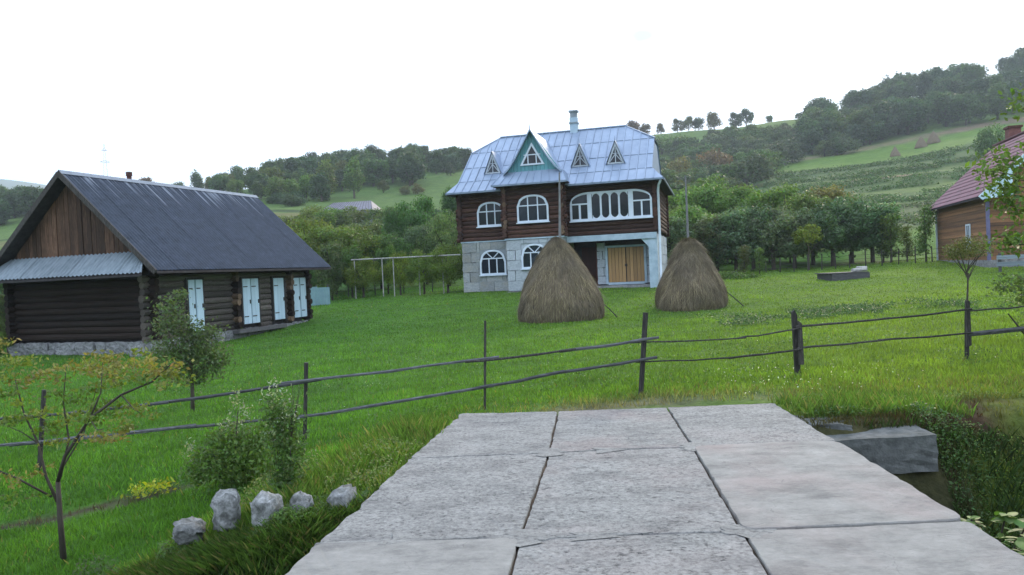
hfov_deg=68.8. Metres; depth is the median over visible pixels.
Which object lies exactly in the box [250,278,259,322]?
door
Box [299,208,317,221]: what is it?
garden tree
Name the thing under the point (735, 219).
orchard tree
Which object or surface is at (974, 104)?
hillside tree
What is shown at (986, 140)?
tall bush
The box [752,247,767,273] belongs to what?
young tree
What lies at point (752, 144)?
hillside tree
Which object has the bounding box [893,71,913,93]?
hillside tree
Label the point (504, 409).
meadow weeds
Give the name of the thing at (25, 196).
valley tree
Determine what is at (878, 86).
hillside tree
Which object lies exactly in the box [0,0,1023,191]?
sky
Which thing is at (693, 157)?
hillside tree
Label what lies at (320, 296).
sheet fence
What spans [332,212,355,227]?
garden tree
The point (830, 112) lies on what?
hillside tree
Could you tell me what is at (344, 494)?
boulder
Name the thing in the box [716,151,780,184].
hillside tree
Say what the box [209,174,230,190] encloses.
meadow tree
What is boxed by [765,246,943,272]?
garden fence
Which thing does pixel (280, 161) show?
hilltop tree
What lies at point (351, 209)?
garden tree
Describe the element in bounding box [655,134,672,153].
hillside tree
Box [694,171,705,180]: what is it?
hillside tree
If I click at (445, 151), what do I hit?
hilltop tree
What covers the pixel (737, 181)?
slope bush
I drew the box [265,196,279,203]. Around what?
field hedge bush
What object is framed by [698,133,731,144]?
hillside tree
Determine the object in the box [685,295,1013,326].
nettle patch
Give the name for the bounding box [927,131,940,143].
haystack
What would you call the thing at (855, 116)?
hillside tree
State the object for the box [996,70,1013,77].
hillside tree
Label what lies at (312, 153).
hilltop tree
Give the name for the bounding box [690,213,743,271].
orchard tree
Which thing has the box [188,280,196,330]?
door
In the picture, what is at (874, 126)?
hillside tree
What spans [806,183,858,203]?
orchard tree
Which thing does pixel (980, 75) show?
hillside tree
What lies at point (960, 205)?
house
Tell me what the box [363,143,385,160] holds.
hilltop tree
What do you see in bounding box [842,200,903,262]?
orchard tree
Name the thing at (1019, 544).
leafy plant
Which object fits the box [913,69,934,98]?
hillside tree
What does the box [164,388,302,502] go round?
leafy bush
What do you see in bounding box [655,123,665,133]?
ridge tree
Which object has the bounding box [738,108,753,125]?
ridge tree
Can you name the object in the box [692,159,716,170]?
hillside tree
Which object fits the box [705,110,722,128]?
ridge tree
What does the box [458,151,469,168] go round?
hilltop tree
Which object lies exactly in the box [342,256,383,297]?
tree
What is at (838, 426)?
broken slab
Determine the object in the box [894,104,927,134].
hillside tree
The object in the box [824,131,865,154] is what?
hillside tree
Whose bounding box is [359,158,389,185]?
hilltop tree
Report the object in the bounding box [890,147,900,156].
haystack
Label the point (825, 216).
orchard tree
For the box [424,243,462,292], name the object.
grapevine
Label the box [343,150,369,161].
hilltop tree
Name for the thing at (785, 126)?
hillside tree
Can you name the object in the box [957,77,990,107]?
hillside tree
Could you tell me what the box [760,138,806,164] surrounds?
hillside tree
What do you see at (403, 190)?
meadow tree
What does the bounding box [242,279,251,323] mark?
door
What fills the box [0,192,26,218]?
valley tree
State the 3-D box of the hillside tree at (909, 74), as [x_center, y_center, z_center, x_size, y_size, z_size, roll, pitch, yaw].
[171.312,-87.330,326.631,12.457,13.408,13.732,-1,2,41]
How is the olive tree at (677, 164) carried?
on the ground at (936, 484)
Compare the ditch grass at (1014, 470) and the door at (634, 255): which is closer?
the ditch grass at (1014, 470)
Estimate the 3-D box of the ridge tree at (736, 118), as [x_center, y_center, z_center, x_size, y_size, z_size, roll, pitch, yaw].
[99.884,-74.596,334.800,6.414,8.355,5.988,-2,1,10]
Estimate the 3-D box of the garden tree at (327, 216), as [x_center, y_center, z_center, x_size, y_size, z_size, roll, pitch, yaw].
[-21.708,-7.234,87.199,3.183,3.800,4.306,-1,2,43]
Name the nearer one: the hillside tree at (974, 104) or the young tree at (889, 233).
the young tree at (889, 233)
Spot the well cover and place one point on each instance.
(835, 276)
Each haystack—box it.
[514,172,608,323]
[653,175,729,311]
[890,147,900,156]
[914,136,927,148]
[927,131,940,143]
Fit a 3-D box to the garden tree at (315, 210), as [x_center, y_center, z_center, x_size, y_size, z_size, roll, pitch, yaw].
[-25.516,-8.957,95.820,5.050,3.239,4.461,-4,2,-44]
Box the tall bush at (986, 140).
[972,122,1004,157]
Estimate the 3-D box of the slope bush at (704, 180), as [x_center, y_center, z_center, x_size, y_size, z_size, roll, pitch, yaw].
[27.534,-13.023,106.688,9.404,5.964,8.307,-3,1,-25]
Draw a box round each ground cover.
[66,481,377,574]
[207,435,430,539]
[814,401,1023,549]
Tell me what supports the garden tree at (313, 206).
on the ground at (936, 484)
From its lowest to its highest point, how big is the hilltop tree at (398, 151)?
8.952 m
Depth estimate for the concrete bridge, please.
4.95 m
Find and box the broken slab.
[793,415,852,430]
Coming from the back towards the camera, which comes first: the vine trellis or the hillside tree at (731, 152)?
the hillside tree at (731, 152)
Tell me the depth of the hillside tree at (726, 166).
165.01 m
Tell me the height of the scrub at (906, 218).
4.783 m
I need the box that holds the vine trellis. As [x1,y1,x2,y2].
[348,253,461,298]
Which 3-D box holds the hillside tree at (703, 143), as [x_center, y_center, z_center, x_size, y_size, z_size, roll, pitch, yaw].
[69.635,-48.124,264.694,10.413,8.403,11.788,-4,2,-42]
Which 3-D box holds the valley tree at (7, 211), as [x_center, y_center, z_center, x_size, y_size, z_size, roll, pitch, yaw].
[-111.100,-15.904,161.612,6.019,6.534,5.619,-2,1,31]
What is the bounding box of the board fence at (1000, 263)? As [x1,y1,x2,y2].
[996,253,1023,271]
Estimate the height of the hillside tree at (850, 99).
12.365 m
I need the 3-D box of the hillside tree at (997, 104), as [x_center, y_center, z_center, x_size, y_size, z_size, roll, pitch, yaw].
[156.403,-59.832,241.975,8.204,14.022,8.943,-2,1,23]
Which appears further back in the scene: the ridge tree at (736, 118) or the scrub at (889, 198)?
the ridge tree at (736, 118)
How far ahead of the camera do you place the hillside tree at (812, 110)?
264.30 m
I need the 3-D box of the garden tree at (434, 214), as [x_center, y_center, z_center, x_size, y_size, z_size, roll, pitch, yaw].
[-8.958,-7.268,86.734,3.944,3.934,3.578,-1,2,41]
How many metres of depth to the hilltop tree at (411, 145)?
245.70 m
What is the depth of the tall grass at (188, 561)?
5.47 m
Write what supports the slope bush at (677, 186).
on the ground at (936, 484)
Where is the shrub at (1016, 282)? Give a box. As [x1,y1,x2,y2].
[983,264,1023,334]
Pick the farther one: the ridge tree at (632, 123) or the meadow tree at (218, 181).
the ridge tree at (632, 123)
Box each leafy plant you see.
[960,511,1023,551]
[999,534,1023,550]
[1012,540,1023,555]
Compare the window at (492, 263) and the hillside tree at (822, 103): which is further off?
the hillside tree at (822, 103)
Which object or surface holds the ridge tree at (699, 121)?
on the ground at (936, 484)
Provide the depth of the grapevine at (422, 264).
41.30 m
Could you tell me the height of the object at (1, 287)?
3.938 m
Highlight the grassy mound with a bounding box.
[719,269,764,279]
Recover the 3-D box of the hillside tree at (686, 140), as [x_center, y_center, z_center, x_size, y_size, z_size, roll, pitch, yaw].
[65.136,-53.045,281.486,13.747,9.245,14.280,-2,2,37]
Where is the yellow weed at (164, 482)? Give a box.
[120,476,177,498]
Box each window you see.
[476,202,501,227]
[479,250,507,275]
[516,194,549,223]
[521,244,543,269]
[569,189,652,222]
[965,224,970,248]
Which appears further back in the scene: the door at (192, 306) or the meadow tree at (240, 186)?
the meadow tree at (240, 186)
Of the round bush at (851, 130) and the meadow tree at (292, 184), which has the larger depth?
the round bush at (851, 130)
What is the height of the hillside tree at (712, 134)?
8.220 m
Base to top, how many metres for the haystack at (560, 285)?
5.273 m
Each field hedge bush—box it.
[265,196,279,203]
[271,192,284,202]
[277,193,292,202]
[277,193,299,205]
[290,191,307,197]
[293,195,308,204]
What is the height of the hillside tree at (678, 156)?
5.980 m
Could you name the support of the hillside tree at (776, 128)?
on the ground at (936, 484)
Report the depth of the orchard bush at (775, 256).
53.21 m
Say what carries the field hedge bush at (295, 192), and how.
on the ground at (936, 484)
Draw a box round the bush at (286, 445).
[251,372,316,492]
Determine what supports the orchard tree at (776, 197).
on the ground at (936, 484)
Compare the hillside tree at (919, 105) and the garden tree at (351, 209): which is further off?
the hillside tree at (919, 105)
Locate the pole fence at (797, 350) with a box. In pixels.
[0,300,1023,470]
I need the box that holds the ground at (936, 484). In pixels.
[0,96,1023,574]
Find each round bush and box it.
[700,173,733,190]
[842,123,867,145]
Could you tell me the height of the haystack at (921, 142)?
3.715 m
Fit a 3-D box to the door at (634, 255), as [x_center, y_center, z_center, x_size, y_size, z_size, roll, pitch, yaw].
[6.420,-1.221,38.832,0.910,1.800,0.090,-2,1,15]
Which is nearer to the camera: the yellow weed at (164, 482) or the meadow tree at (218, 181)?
the yellow weed at (164, 482)
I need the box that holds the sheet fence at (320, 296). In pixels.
[310,284,329,305]
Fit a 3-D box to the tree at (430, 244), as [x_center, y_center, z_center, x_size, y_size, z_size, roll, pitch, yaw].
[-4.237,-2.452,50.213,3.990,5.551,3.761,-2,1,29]
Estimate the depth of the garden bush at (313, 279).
42.66 m
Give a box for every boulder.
[129,345,144,356]
[172,516,205,544]
[210,489,240,531]
[249,490,284,528]
[290,490,313,512]
[326,484,356,509]
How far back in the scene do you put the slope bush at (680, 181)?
126.16 m
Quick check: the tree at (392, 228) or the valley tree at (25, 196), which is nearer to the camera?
the tree at (392, 228)
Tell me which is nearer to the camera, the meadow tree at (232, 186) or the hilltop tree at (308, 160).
the meadow tree at (232, 186)
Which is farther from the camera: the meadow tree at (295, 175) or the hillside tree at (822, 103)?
the hillside tree at (822, 103)
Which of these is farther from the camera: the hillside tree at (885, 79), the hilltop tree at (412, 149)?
the hillside tree at (885, 79)
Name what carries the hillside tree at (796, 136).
on the ground at (936, 484)
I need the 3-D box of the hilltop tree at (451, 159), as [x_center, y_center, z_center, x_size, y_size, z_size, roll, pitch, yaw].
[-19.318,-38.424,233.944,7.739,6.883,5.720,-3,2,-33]
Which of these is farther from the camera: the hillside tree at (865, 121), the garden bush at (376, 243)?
the hillside tree at (865, 121)
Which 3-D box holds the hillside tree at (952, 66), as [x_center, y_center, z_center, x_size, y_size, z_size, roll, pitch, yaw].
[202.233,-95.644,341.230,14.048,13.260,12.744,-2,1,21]
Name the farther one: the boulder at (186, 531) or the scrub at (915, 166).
the scrub at (915, 166)
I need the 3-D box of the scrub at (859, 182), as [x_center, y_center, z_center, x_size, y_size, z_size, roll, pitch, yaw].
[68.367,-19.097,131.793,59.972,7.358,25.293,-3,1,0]
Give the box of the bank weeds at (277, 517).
[148,487,370,566]
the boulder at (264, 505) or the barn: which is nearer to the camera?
the boulder at (264, 505)
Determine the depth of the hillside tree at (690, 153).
245.57 m
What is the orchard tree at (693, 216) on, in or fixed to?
on the ground at (936, 484)
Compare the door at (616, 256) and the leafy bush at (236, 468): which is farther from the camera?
the door at (616, 256)
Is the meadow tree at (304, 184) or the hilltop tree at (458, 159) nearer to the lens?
the meadow tree at (304, 184)
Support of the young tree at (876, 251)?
on the ground at (936, 484)
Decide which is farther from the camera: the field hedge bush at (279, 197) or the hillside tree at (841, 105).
the hillside tree at (841, 105)
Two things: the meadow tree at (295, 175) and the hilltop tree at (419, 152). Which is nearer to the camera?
the meadow tree at (295, 175)
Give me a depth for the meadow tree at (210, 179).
203.96 m
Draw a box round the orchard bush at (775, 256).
[763,251,788,259]
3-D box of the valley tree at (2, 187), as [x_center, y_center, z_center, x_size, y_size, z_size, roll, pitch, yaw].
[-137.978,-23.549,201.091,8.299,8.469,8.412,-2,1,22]
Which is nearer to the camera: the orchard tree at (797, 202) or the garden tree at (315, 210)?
the orchard tree at (797, 202)
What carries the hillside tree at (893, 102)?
on the ground at (936, 484)
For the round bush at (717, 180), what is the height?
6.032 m
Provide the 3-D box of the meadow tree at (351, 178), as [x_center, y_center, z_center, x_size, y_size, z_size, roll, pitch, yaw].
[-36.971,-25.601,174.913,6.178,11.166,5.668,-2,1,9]
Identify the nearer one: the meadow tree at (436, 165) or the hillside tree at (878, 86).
the meadow tree at (436, 165)
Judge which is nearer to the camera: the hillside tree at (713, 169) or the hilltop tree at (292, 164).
the hillside tree at (713, 169)
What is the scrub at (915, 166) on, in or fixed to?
on the ground at (936, 484)
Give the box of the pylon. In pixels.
[101,144,108,174]
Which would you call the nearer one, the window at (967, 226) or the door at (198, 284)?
the door at (198, 284)
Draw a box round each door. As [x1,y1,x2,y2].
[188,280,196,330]
[194,279,204,329]
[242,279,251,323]
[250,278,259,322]
[273,278,284,319]
[293,278,300,317]
[299,278,306,316]
[582,247,596,283]
[608,247,626,281]
[626,246,644,281]
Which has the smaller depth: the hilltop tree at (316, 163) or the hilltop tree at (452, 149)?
the hilltop tree at (316, 163)
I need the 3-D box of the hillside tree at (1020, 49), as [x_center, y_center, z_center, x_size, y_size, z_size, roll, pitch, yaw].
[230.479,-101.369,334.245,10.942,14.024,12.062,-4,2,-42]
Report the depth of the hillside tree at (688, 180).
166.05 m
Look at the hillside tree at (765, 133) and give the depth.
257.71 m
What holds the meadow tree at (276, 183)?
on the ground at (936, 484)
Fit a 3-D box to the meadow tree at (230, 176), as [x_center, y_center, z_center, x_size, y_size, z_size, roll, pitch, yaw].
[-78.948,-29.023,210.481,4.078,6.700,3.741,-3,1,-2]
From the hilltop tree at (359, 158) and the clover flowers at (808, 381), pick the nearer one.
the clover flowers at (808, 381)
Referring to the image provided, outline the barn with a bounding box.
[0,170,330,355]
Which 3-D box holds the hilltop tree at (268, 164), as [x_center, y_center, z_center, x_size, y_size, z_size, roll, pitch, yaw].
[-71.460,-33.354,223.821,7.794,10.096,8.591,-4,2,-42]
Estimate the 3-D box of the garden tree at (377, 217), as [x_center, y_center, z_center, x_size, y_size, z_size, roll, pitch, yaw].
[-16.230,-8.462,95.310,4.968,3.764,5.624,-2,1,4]
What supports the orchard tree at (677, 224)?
on the ground at (936, 484)
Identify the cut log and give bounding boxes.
[851,266,866,271]
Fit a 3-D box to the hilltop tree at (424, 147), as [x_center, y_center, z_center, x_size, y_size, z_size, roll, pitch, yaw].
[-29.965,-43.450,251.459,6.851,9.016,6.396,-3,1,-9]
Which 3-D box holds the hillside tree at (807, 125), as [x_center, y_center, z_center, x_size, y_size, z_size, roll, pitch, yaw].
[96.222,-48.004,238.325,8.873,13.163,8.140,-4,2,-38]
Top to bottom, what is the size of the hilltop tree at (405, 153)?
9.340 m
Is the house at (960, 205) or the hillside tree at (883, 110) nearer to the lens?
the house at (960, 205)
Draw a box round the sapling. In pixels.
[931,233,998,299]
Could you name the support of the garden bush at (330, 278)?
on the ground at (936, 484)
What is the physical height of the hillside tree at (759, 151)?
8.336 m
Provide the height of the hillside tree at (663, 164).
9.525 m
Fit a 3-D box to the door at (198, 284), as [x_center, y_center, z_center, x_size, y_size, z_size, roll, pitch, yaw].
[-10.414,0.589,24.946,0.090,1.710,0.320,-2,1,18]
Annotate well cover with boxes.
[815,271,869,280]
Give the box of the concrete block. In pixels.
[826,425,938,473]
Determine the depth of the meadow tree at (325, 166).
176.62 m
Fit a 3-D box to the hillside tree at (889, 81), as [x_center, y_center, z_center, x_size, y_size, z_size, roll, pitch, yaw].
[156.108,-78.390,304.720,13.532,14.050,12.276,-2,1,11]
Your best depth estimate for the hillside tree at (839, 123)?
238.81 m
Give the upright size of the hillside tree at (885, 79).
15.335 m
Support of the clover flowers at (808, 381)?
on the ground at (936, 484)
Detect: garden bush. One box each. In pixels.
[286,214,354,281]
[287,216,315,236]
[296,224,379,293]
[310,270,318,286]
[313,239,347,299]
[334,244,365,297]
[341,223,390,289]
[362,232,413,288]
[374,244,395,293]
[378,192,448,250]
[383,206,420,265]
[403,222,452,283]
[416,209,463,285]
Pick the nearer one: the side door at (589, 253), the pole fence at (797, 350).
the pole fence at (797, 350)
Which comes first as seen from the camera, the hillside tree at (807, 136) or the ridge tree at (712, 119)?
the hillside tree at (807, 136)
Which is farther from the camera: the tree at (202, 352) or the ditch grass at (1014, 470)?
the tree at (202, 352)
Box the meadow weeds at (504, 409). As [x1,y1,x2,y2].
[2,352,996,526]
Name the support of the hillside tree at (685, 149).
on the ground at (936, 484)
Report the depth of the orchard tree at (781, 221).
48.20 m
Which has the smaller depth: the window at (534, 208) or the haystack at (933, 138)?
the window at (534, 208)
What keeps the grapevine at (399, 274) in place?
attached to the vine trellis
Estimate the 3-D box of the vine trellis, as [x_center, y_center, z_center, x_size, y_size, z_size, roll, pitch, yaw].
[-6.144,-0.567,42.707,8.060,2.343,2.796,-2,1,18]
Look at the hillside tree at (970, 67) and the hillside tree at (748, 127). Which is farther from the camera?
the hillside tree at (970, 67)
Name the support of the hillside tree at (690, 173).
on the ground at (936, 484)
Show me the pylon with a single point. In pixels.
(103, 150)
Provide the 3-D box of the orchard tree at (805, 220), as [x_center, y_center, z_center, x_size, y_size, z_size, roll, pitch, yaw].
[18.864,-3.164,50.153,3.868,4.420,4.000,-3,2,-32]
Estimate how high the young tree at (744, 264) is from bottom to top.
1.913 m
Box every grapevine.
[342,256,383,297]
[378,251,415,294]
[401,249,444,293]
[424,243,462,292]
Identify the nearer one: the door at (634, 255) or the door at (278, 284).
the door at (278, 284)
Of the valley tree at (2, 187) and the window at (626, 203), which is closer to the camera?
the window at (626, 203)
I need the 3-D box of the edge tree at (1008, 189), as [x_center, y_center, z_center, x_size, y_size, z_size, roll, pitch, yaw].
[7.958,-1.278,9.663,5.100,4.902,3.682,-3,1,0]
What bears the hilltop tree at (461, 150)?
on the ground at (936, 484)
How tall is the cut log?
0.260 m
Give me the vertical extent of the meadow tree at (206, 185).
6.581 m
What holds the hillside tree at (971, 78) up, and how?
on the ground at (936, 484)
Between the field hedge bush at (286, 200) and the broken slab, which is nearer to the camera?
the broken slab
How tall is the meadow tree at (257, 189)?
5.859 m
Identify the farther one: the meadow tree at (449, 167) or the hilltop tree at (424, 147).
the hilltop tree at (424, 147)
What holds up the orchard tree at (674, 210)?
on the ground at (936, 484)
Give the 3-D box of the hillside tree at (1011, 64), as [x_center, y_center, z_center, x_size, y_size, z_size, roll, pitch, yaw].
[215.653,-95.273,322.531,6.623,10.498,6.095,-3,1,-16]
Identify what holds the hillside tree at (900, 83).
on the ground at (936, 484)
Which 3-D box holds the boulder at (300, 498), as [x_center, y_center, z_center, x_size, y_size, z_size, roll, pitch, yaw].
[-1.622,1.752,5.782,0.183,0.382,0.241,0,6,-23]
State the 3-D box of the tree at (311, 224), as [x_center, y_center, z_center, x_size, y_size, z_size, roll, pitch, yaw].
[-12.976,-1.933,47.584,5.782,5.677,5.450,-2,1,15]
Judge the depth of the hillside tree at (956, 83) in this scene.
287.44 m
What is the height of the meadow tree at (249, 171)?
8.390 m
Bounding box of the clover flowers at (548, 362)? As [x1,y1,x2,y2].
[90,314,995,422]
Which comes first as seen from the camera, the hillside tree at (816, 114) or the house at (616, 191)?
the house at (616, 191)
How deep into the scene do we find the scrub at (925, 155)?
175.32 m
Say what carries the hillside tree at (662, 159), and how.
on the ground at (936, 484)
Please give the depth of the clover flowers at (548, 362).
14.44 m
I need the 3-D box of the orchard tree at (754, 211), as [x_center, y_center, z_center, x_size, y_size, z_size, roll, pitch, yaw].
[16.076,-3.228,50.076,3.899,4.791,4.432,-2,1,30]
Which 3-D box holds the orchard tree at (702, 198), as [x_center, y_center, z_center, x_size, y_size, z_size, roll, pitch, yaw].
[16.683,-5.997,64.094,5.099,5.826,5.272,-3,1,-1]
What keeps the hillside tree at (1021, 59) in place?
on the ground at (936, 484)
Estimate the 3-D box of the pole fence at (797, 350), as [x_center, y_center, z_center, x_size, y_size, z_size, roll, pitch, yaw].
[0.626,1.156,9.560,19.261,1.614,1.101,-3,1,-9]
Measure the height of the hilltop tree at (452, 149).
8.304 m
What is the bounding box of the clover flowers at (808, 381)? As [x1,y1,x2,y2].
[714,359,918,392]
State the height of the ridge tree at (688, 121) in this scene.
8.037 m
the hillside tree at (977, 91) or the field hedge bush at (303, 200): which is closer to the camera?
the field hedge bush at (303, 200)
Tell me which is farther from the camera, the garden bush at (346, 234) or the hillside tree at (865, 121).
the hillside tree at (865, 121)
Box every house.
[322,200,380,219]
[445,110,673,292]
[926,125,1023,267]
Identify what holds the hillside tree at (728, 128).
on the ground at (936, 484)
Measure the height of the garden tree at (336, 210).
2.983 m
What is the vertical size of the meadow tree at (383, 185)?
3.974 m
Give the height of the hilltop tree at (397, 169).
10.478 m
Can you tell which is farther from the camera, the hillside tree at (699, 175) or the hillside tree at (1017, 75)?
the hillside tree at (1017, 75)
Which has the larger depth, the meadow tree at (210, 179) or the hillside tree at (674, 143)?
the hillside tree at (674, 143)
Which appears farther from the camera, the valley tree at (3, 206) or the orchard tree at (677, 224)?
the valley tree at (3, 206)
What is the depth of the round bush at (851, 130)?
233.23 m
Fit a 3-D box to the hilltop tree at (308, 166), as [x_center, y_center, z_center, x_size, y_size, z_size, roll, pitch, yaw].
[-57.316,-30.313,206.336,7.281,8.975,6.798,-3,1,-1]
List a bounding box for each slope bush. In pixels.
[668,178,724,212]
[669,183,684,204]
[674,179,689,185]
[687,175,734,194]
[724,183,767,207]
[726,179,744,189]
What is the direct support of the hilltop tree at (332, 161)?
on the ground at (936, 484)
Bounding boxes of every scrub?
[752,165,970,196]
[763,153,983,186]
[767,183,952,206]
[774,135,1004,179]
[875,200,934,227]
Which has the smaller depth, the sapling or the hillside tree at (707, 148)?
the sapling
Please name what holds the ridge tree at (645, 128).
on the ground at (936, 484)
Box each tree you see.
[0,184,9,192]
[0,188,28,217]
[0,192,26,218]
[0,198,11,224]
[0,200,13,224]
[0,337,195,559]
[13,185,43,212]
[139,177,151,181]
[142,287,241,411]
[173,181,184,185]
[189,169,203,187]
[203,176,223,188]
[207,177,215,189]
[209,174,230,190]
[226,173,235,186]
[226,178,236,191]
[227,164,247,192]
[229,179,244,192]
[243,166,260,186]
[246,172,270,197]
[251,179,263,197]
[257,166,286,180]
[260,159,279,171]
[262,176,287,196]
[274,158,286,168]
[278,215,301,223]
[281,172,290,190]
[283,157,306,174]
[283,178,298,193]
[288,171,298,190]
[293,155,318,170]
[294,161,315,172]
[294,205,331,218]
[298,173,311,197]
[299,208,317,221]
[304,150,316,157]
[306,204,329,211]
[307,161,331,173]
[308,174,331,201]
[311,210,338,230]
[316,156,337,196]
[317,152,339,164]
[320,154,338,163]
[323,207,346,218]
[332,150,346,158]
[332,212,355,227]
[333,168,349,190]
[341,155,368,198]
[341,205,364,220]
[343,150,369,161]
[344,147,377,158]
[344,220,380,233]
[348,208,372,223]
[354,153,369,184]
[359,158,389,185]
[362,207,386,223]
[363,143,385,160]
[364,221,383,236]
[366,208,397,224]
[377,180,389,192]
[379,157,399,182]
[384,149,399,162]
[387,147,409,158]
[393,151,425,185]
[396,155,429,183]
[397,145,422,161]
[398,150,418,173]
[399,185,410,193]
[405,143,425,152]
[407,145,425,164]
[411,183,425,193]
[419,145,429,161]
[424,208,446,226]
[426,149,444,171]
[428,159,442,173]
[439,148,450,154]
[439,185,458,245]
[442,153,462,169]
[444,162,455,175]
[448,146,457,153]
[448,153,461,169]
[455,146,471,167]
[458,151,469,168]
[626,119,639,129]
[639,123,650,134]
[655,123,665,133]
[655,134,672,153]
[659,156,666,162]
[660,161,672,169]
[661,168,681,186]
[666,134,698,149]
[666,155,692,174]
[666,215,696,264]
[669,203,715,254]
[669,205,707,217]
[670,140,684,148]
[670,155,682,160]
[671,118,683,131]
[671,146,695,156]
[674,182,735,215]
[676,173,694,182]
[680,172,696,179]
[682,116,694,130]
[684,148,704,161]
[686,155,701,164]
[687,143,718,159]
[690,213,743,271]
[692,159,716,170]
[693,117,704,130]
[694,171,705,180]
[696,147,732,167]
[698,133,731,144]
[699,139,722,149]
[700,133,716,141]
[704,164,723,178]
[704,206,767,271]
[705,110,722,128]
[707,128,720,135]
[708,135,727,143]
[713,183,769,214]
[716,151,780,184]
[716,162,745,183]
[720,127,742,139]
[720,147,747,163]
[722,125,736,141]
[726,203,781,269]
[727,112,742,126]
[732,151,744,162]
[735,134,762,141]
[737,244,750,271]
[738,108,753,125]
[738,149,789,168]
[739,137,770,149]
[740,149,772,166]
[742,123,757,138]
[744,128,761,136]
[744,204,802,269]
[752,183,799,213]
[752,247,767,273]
[753,127,776,139]
[758,125,774,130]
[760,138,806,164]
[764,124,796,133]
[764,131,782,142]
[765,115,772,122]
[767,126,788,132]
[770,207,821,267]
[781,188,839,264]
[789,133,807,152]
[791,223,824,269]
[793,115,811,141]
[798,118,824,152]
[799,129,827,154]
[800,98,838,115]
[804,97,828,107]
[805,106,819,117]
[805,200,869,265]
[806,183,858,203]
[810,108,833,120]
[813,140,833,156]
[814,112,849,139]
[817,120,838,140]
[819,193,877,262]
[823,106,839,119]
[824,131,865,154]
[827,136,843,155]
[838,93,855,108]
[838,108,857,136]
[840,88,869,109]
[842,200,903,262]
[846,107,883,144]
[854,106,878,144]
[856,112,884,144]
[857,88,880,105]
[869,83,884,89]
[870,99,897,139]
[871,114,888,141]
[872,224,894,262]
[876,213,903,262]
[879,74,890,85]
[881,77,913,91]
[881,84,915,100]
[881,94,903,131]
[885,75,916,97]
[885,96,909,134]
[888,80,908,100]
[892,96,932,134]
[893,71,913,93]
[893,71,918,96]
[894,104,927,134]
[896,224,916,261]
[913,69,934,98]
[913,203,938,261]
[921,95,931,123]
[922,90,947,123]
[926,76,957,93]
[928,92,962,126]
[929,66,956,79]
[944,79,965,95]
[945,62,964,70]
[945,68,956,78]
[947,91,989,125]
[954,65,961,77]
[955,65,989,83]
[955,88,986,122]
[956,62,986,83]
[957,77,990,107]
[962,68,976,86]
[965,83,1023,258]
[983,81,1016,104]
[984,80,1009,119]
[985,73,1003,89]
[994,56,1012,73]
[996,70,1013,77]
[1001,66,1023,87]
[1002,79,1023,113]
[1004,54,1020,71]
[1013,47,1023,70]
[1017,53,1023,67]
[1018,50,1023,66]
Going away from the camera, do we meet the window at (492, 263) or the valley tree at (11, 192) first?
the window at (492, 263)
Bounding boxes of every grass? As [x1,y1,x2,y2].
[104,497,366,574]
[111,408,1023,574]
[131,384,977,574]
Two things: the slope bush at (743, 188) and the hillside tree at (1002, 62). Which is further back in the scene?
the hillside tree at (1002, 62)
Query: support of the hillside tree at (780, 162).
on the ground at (936, 484)
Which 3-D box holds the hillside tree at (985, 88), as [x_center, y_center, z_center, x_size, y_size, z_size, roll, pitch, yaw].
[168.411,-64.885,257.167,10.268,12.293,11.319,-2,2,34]
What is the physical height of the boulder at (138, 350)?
0.427 m
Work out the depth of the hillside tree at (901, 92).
293.75 m
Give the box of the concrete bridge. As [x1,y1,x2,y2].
[285,403,1023,574]
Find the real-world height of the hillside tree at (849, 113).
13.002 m
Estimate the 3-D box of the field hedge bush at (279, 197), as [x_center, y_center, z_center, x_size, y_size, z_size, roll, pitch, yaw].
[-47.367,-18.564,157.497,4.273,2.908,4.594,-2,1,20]
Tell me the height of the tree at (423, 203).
6.823 m
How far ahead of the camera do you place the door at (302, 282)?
30.58 m
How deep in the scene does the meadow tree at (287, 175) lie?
194.34 m
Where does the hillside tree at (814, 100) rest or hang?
on the ground at (936, 484)
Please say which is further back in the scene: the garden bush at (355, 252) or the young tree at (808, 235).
the young tree at (808, 235)
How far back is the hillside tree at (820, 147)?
224.37 m
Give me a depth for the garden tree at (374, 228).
75.01 m
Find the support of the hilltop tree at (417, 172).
on the ground at (936, 484)
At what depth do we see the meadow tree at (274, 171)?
189.91 m
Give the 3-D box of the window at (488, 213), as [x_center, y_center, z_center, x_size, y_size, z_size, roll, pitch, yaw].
[-1.140,-3.840,39.332,1.580,1.330,0.130,-2,1,15]
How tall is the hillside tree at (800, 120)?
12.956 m
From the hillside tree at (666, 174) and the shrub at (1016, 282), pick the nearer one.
the shrub at (1016, 282)
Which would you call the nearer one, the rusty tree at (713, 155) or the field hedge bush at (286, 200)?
the field hedge bush at (286, 200)
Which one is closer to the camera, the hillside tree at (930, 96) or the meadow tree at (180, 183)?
the meadow tree at (180, 183)
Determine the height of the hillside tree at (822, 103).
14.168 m
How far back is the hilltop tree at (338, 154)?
245.52 m
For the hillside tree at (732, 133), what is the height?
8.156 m
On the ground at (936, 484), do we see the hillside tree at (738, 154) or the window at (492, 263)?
the hillside tree at (738, 154)
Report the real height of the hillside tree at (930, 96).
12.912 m

